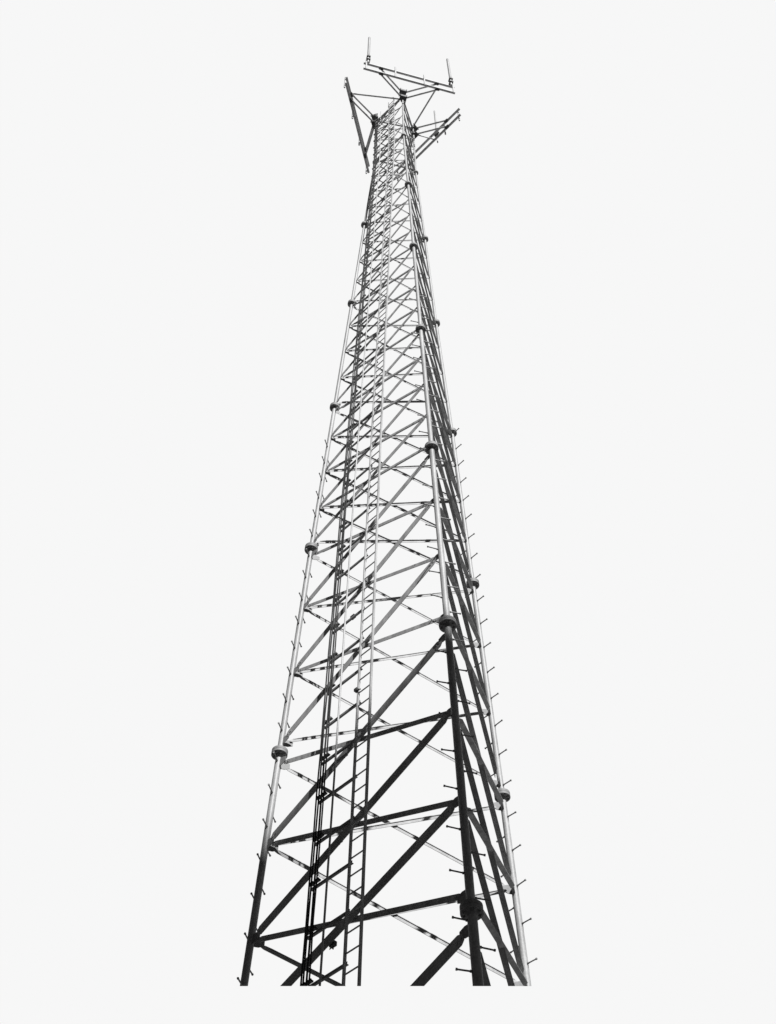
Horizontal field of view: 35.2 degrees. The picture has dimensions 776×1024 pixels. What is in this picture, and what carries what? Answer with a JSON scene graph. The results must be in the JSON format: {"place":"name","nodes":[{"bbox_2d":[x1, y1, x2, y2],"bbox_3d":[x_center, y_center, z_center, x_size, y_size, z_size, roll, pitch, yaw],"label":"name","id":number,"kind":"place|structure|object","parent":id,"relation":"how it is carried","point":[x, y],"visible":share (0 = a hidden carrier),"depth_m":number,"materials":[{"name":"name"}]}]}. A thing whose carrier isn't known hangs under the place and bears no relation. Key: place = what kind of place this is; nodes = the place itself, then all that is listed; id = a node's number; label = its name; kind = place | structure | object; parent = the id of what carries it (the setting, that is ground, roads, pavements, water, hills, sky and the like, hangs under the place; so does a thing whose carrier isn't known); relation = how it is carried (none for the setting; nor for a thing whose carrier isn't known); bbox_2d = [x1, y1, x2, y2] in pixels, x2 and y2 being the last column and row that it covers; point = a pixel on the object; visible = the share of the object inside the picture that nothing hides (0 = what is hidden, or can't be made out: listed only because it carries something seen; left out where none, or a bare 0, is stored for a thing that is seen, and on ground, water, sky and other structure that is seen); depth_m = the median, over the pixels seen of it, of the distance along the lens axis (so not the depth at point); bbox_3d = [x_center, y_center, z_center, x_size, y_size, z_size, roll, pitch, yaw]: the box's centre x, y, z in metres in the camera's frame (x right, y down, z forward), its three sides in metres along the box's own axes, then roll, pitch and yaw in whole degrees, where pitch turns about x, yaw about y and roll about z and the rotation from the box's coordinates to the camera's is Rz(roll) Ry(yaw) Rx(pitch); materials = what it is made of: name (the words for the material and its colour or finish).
{"place":"outdoors","nodes":[
{"label":"outdoors","id":0,"kind":"place"},
{"bbox_2d":[237,99,537,985],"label":"lattice tower","id":1,"kind":"structure","parent":0,"point":[467,899],"depth_m":22.48,"materials":[{"name":"metal"}]},
{"bbox_2d":[300,119,375,985],"bbox_3d":[-0.804,-5.011,34.205,0.166,41.742,1.072,-35,-63,22],"label":"feeder cable","id":2,"kind":"object","parent":1,"relation":"attached to","point":[331,625],"visible":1,"depth_m":22.59,"materials":[{"name":"black rubber"}]},
{"bbox_2d":[302,130,375,985],"bbox_3d":[-0.773,-5.025,34.182,0.198,41.766,1.077,-33,-62,21],"label":"feeder cable","id":3,"kind":"object","parent":1,"relation":"attached to","point":[332,626],"visible":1,"depth_m":22.50,"materials":[{"name":"black rubber"}]},
{"bbox_2d":[305,101,398,985],"bbox_3d":[-0.225,-5.128,34.032,1.760,41.711,0.685,-5,-56,3],"label":"feeder cable","id":4,"kind":"object","parent":1,"relation":"attached to","point":[309,944],"visible":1,"depth_m":22.55,"materials":[{"name":"black rubber"}]},
{"bbox_2d":[308,120,412,985],"bbox_3d":[-0.059,-4.803,34.301,2.485,41.825,0.222,25,-59,-16],"label":"feeder cable","id":5,"kind":"object","parent":1,"relation":"attached to","point":[337,620],"visible":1,"depth_m":22.46,"materials":[{"name":"black rubber"}]},
{"bbox_2d":[344,77,398,173],"bbox_3d":[-1.079,-16.354,51.989,2.498,1.470,3.415,14,-57,-9],"label":"antenna mount","id":6,"kind":"object","parent":1,"relation":"attached to","point":[356,120],"visible":0.88,"depth_m":51.69,"materials":[{"name":"metal"}]},
{"bbox_2d":[363,60,454,123],"bbox_3d":[0.947,-17.902,50.707,2.396,1.470,3.393,-34,-62,21],"label":"antenna mount","id":7,"kind":"object","parent":1,"relation":"attached to","point":[402,94],"visible":0.99,"depth_m":50.69,"materials":[{"name":"metal"}]},
{"bbox_2d":[366,37,370,62],"bbox_3d":[-0.818,-19.740,52.254,0.160,4.200,0.180,12,-56,-8],"label":"whip antenna","id":8,"kind":"object","parent":7,"relation":"attached to","point":[368,58],"visible":1,"depth_m":51.63,"materials":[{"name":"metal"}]},
{"bbox_2d":[446,58,453,85],"bbox_3d":[2.643,-18.983,52.773,0.160,4.200,0.180,12,-56,-8],"label":"whip antenna","id":9,"kind":"object","parent":7,"relation":"attached to","point":[450,81],"visible":1,"depth_m":52.21,"materials":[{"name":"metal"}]},
{"bbox_2d":[393,108,460,180],"bbox_3d":[1.347,-15.850,51.813,1.029,1.470,3.900,39,-64,-24],"label":"antenna mount","id":10,"kind":"object","parent":1,"relation":"attached to","point":[416,128],"visible":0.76,"depth_m":51.67,"materials":[{"name":"metal"}]},
{"bbox_2d":[434,110,438,142],"bbox_3d":[2.079,-16.740,53.100,0.180,4.500,0.160,39,-64,-24],"label":"whip antenna","id":11,"kind":"object","parent":10,"relation":"attached to","point":[436,134],"visible":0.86,"depth_m":52.97,"materials":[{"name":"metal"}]},
{"bbox_2d":[0,0,775,1023],"label":"sky","id":12,"kind":"structure","parent":0,"point":[185,184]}
]}

